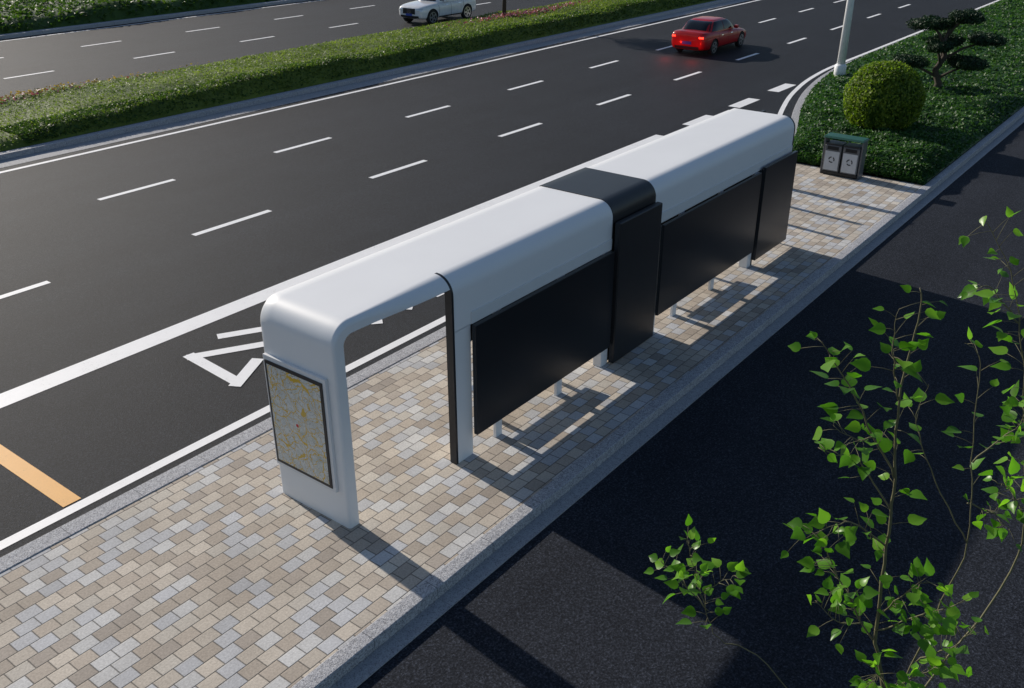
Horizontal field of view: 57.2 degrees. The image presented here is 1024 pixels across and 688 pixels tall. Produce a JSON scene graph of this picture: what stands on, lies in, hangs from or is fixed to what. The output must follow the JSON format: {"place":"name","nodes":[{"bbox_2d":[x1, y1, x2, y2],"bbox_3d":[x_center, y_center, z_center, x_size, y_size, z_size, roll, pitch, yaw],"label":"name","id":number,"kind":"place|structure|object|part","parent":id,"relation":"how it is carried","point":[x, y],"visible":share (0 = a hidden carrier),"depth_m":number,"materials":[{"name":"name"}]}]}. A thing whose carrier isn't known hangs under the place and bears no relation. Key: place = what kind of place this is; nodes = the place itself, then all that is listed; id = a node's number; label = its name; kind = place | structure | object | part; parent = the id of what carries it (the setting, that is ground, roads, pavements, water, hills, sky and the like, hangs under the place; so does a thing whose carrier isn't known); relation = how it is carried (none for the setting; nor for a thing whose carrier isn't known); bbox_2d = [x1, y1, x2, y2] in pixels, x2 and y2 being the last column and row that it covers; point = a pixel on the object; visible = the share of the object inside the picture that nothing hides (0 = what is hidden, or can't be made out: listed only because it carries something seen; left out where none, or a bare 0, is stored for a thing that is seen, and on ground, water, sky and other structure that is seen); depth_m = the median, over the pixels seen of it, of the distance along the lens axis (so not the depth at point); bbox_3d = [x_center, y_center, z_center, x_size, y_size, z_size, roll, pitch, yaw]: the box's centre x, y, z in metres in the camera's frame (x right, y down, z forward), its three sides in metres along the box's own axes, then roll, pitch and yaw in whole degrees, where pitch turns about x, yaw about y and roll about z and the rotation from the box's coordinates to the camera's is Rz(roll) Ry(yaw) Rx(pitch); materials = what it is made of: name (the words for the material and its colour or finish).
{"place":"outdoors","nodes":[
{"label":"outdoors","id":0,"kind":"place"},
{"bbox_2d":[0,0,569,96],"bbox_3d":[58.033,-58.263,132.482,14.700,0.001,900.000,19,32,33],"label":"road","id":1,"kind":"structure","parent":0,"point":[65,57],"depth_m":46.62,"materials":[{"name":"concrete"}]},
{"bbox_2d":[3,71,51,78],"bbox_3d":[-19.661,-10.973,38.239,0.170,0.001,2.100,19,32,33],"label":"lane marking","id":2,"kind":"object","parent":1,"relation":"on","point":[28,74],"visible":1,"depth_m":38.17,"materials":[{"name":"white paint"}]},
{"bbox_2d":[0,0,320,41],"bbox_3d":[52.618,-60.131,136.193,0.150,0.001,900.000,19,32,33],"label":"edge line","id":3,"kind":"object","parent":1,"relation":"on","point":[154,21],"depth_m":51.74,"materials":[{"name":"white paint"}]},
{"bbox_2d":[399,0,475,23],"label":"white suv","id":4,"kind":"object","parent":1,"relation":"on","point":[430,11],"visible":0.99,"depth_m":50.83,"materials":[{"name":"paint"}]},
{"bbox_2d":[0,0,714,151],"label":"median grass","id":5,"kind":"structure","parent":0,"point":[455,29],"depth_m":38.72,"materials":[{"name":"green plant"}]},
{"bbox_2d":[1,72,163,103],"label":"pink flower bed","id":6,"kind":"object","parent":5,"relation":"on","point":[32,93],"visible":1,"depth_m":32.43,"materials":[{"name":"plant"}]},
{"bbox_2d":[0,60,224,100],"bbox_3d":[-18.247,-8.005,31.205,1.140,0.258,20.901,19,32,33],"label":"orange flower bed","id":7,"kind":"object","parent":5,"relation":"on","point":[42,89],"visible":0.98,"depth_m":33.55,"materials":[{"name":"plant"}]},
{"bbox_2d":[0,0,707,143],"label":"median hedge","id":8,"kind":"object","parent":5,"relation":"on","point":[34,128],"visible":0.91,"depth_m":34.34,"materials":[{"name":"green plant"}]},
{"bbox_2d":[502,0,505,14],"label":"street tree","id":9,"kind":"object","parent":5,"relation":"on","point":[504,7],"visible":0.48,"depth_m":50.80,"materials":[{"name":"plant"}]},
{"bbox_2d":[411,0,601,31],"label":"pink flower bed","id":10,"kind":"object","parent":5,"relation":"on","point":[526,11],"visible":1,"depth_m":51.55,"materials":[{"name":"plant"}]},
{"bbox_2d":[0,163,923,687],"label":"pavement","id":11,"kind":"structure","parent":0,"point":[236,569],"depth_m":11.57,"materials":[{"name":"beige brick"}]},
{"bbox_2d":[260,108,797,527],"bbox_3d":[1.433,-1.345,15.668,1.600,2.750,12.739,19,32,33],"label":"bus shelter","id":12,"kind":"object","parent":11,"relation":"on","point":[543,287],"visible":1,"depth_m":13.41,"materials":[{"name":"white metal"}]},
{"bbox_2d":[820,132,869,179],"bbox_3d":[8.769,-4.972,24.811,1.073,1.030,0.452,19,32,33],"label":"litter bin","id":13,"kind":"object","parent":11,"relation":"on","point":[842,158],"visible":1,"depth_m":24.66,"materials":[{"name":"metal"}]},
{"bbox_2d":[0,0,997,557],"bbox_3d":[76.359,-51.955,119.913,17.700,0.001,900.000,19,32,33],"label":"road","id":14,"kind":"structure","parent":0,"point":[124,268],"depth_m":23.71,"materials":[{"name":"grey asphalt"}]},
{"bbox_2d":[0,281,50,298],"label":"lane marking","id":15,"kind":"object","parent":14,"relation":"on","point":[23,289],"visible":1,"depth_m":18.52,"materials":[{"name":"white paint"}]},
{"bbox_2d":[0,444,80,506],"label":"bay stop bar","id":16,"kind":"object","parent":14,"relation":"on","point":[46,485],"visible":1,"depth_m":12.74,"materials":[{"name":"orange paint"}]},
{"bbox_2d":[98,179,173,199],"bbox_3d":[-9.725,-4.019,24.384,0.170,0.001,2.200,19,32,33],"label":"lane marking","id":17,"kind":"object","parent":14,"relation":"on","point":[133,190],"visible":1,"depth_m":24.37,"materials":[{"name":"white paint"}]},
{"bbox_2d":[183,327,263,386],"bbox_3d":[-4.407,0.094,16.183,2.094,0.005,2.209,19,32,33],"label":"road lettering","id":18,"kind":"object","parent":14,"relation":"on","point":[243,375],"visible":0.6,"depth_m":15.81,"materials":[{"name":"white paint"}]},
{"bbox_2d":[192,210,270,235],"bbox_3d":[-6.561,-2.862,22.079,0.170,0.001,2.200,19,32,33],"label":"lane marking","id":19,"kind":"object","parent":14,"relation":"on","point":[230,223],"visible":1,"depth_m":22.07,"materials":[{"name":"white paint"}]},
{"bbox_2d":[275,137,330,152],"bbox_3d":[-6.304,-6.019,28.369,0.170,0.001,2.200,19,32,33],"label":"lane marking","id":20,"kind":"object","parent":14,"relation":"on","point":[302,145],"visible":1,"depth_m":28.30,"materials":[{"name":"white paint"}]},
{"bbox_2d":[0,135,661,407],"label":"lane line","id":21,"kind":"object","parent":14,"relation":"on","point":[24,391],"visible":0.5,"depth_m":17.47,"materials":[{"name":"white paint"}]},
{"bbox_2d":[0,0,732,159],"bbox_3d":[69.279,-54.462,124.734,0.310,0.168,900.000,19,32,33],"label":"kerb","id":22,"kind":"structure","parent":14,"relation":"on","point":[22,151],"depth_m":34.61,"materials":[{"name":"concrete"}]},
{"bbox_2d":[0,0,747,167],"bbox_3d":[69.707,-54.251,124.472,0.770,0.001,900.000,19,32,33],"label":"gutter","id":23,"kind":"object","parent":14,"relation":"on","point":[95,143],"depth_m":34.34,"materials":[{"name":"concrete"}]},
{"bbox_2d":[0,0,757,172],"bbox_3d":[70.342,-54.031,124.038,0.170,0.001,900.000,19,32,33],"label":"edge line","id":24,"kind":"object","parent":14,"relation":"on","point":[328,97],"depth_m":33.53,"materials":[{"name":"white paint"}]},
{"bbox_2d":[368,160,426,178],"bbox_3d":[-3.140,-4.862,26.064,0.170,0.001,2.200,19,32,33],"label":"lane marking","id":25,"kind":"object","parent":14,"relation":"on","point":[396,169],"visible":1,"depth_m":26.01,"materials":[{"name":"white paint"}]},
{"bbox_2d":[372,293,443,323],"bbox_3d":[-2.484,-1.011,18.384,1.943,0.006,2.407,19,32,33],"label":"road lettering","id":26,"kind":"object","parent":14,"relation":"on","point":[379,322],"visible":0.13,"depth_m":17.19,"materials":[{"name":"white paint"}]},
{"bbox_2d":[406,105,449,117],"bbox_3d":[-2.883,-8.019,32.354,0.170,0.001,2.200,19,32,33],"label":"lane marking","id":27,"kind":"object","parent":14,"relation":"on","point":[427,111],"visible":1,"depth_m":32.33,"materials":[{"name":"white paint"}]},
{"bbox_2d":[0,35,915,573],"bbox_3d":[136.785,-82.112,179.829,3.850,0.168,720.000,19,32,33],"label":"kerb","id":28,"kind":"structure","parent":14,"relation":"on","point":[104,511],"depth_m":12.62,"materials":[{"name":"concrete"}]},
{"bbox_2d":[0,0,998,549],"bbox_3d":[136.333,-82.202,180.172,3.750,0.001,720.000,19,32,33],"label":"edge line","id":29,"kind":"object","parent":14,"relation":"on","point":[38,526],"visible":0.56,"depth_m":13.43,"materials":[{"name":"white paint"}]},
{"bbox_2d":[499,123,542,136],"bbox_3d":[0.281,-6.862,30.049,0.170,0.001,2.200,19,32,33],"label":"lane marking","id":30,"kind":"object","parent":14,"relation":"on","point":[524,128],"visible":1,"depth_m":30.07,"materials":[{"name":"white paint"}]},
{"bbox_2d":[507,81,541,89],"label":"lane marking","id":31,"kind":"object","parent":14,"relation":"on","point":[524,85],"visible":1,"depth_m":36.29,"materials":[{"name":"white paint"}]},
{"bbox_2d":[589,60,616,67],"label":"lane marking","id":32,"kind":"object","parent":14,"relation":"on","point":[603,64],"visible":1,"depth_m":40.27,"materials":[{"name":"white paint"}]},
{"bbox_2d":[596,94,629,104],"bbox_3d":[3.702,-8.862,34.034,0.170,0.001,2.200,19,32,33],"label":"lane marking","id":33,"kind":"object","parent":14,"relation":"on","point":[613,99],"visible":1,"depth_m":34.05,"materials":[{"name":"white paint"}]},
{"bbox_2d":[674,72,700,79],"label":"lane marking","id":34,"kind":"object","parent":14,"relation":"on","point":[687,75],"visible":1,"depth_m":38.08,"materials":[{"name":"white paint"}]},
{"bbox_2d":[683,115,711,125],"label":"lane marking","id":35,"kind":"object","parent":14,"relation":"on","point":[699,119],"visible":0.6,"depth_m":31.16,"materials":[{"name":"white paint"}]},
{"bbox_2d":[672,16,745,54],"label":"red car","id":36,"kind":"object","parent":14,"relation":"on","point":[710,34],"visible":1,"depth_m":42.21,"materials":[{"name":"paint"}]},
{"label":"rear window","id":37,"kind":"part","parent":36,"relation":"part of","materials":[{"name":"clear glass"}]},
{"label":"side window","id":38,"kind":"part","parent":36,"relation":"part of","materials":[{"name":"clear glass"}]},
{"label":"side window","id":39,"kind":"part","parent":36,"relation":"part of","materials":[{"name":"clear glass"}]},
{"bbox_2d":[730,98,759,107],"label":"lane marking","id":40,"kind":"object","parent":14,"relation":"on","point":[745,102],"visible":1,"depth_m":33.60,"materials":[{"name":"white paint"}]},
{"bbox_2d":[736,53,759,59],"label":"lane marking","id":41,"kind":"object","parent":14,"relation":"on","point":[747,56],"visible":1,"depth_m":42.02,"materials":[{"name":"white paint"}]},
{"bbox_2d":[767,83,794,91],"bbox_3d":[10.332,-9.809,35.920,0.450,0.001,1.700,19,32,33],"label":"bay line","id":42,"kind":"object","parent":14,"relation":"on","point":[781,87],"visible":1,"depth_m":35.95,"materials":[{"name":"white paint"}]},
{"bbox_2d":[2,0,1023,183],"bbox_3d":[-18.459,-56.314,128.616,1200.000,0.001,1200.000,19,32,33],"label":"ground","id":43,"kind":"structure","parent":0,"point":[866,173],"depth_m":28.83,"materials":[{"name":"soil"}]},
{"bbox_2d":[0,0,276,33],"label":"verge grass","id":44,"kind":"structure","parent":43,"relation":"on","point":[22,9],"depth_m":50.82,"materials":[{"name":"green plant"}]},
{"bbox_2d":[0,0,309,39],"bbox_3d":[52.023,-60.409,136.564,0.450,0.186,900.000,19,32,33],"label":"kerb","id":45,"kind":"structure","parent":43,"relation":"on","point":[104,24],"depth_m":51.73,"materials":[{"name":"concrete"}]},
{"bbox_2d":[357,123,1023,687],"bbox_3d":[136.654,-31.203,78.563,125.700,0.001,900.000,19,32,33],"label":"side road","id":46,"kind":"structure","parent":0,"point":[735,465],"depth_m":11.92,"materials":[{"name":"black asphalt"}]},
{"bbox_2d":[291,107,1023,687],"bbox_3d":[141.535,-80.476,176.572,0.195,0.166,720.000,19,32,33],"label":"kerb","id":47,"kind":"structure","parent":46,"relation":"on","point":[357,649],"depth_m":12.63,"materials":[{"name":"concrete"}]},
{"bbox_2d":[330,116,1023,687],"bbox_3d":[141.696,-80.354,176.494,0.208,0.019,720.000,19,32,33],"label":"gutter","id":48,"kind":"object","parent":46,"relation":"on","point":[390,648],"depth_m":12.81,"materials":[{"name":"concrete"}]},
{"bbox_2d":[644,207,1023,687],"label":"young tree","id":49,"kind":"object","parent":46,"relation":"on","point":[916,596],"visible":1,"depth_m":5.01,"materials":[{"name":"green plant"}]},
{"bbox_2d":[792,0,1023,184],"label":"ground cover","id":50,"kind":"object","parent":0,"point":[912,141],"visible":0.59,"depth_m":30.23,"materials":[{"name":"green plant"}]},
{"bbox_2d":[834,0,853,75],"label":"street lamp","id":51,"kind":"object","parent":50,"relation":"on","point":[840,67],"visible":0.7,"depth_m":35.49,"materials":[{"name":"white metal"}]},
{"bbox_2d":[843,60,926,129],"bbox_3d":[11.154,-7.354,28.194,2.390,2.305,2.359,19,32,33],"label":"topiary bush","id":52,"kind":"object","parent":50,"relation":"on","point":[886,94],"visible":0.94,"depth_m":27.46,"materials":[{"name":"green plant"}]},
{"bbox_2d":[892,8,1009,87],"bbox_3d":[15.344,-10.243,33.094,3.773,3.079,2.148,7,27,13],"label":"pine tree","id":53,"kind":"object","parent":50,"relation":"on","point":[942,45],"visible":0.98,"depth_m":32.58,"materials":[{"name":"green plant"}]}
]}

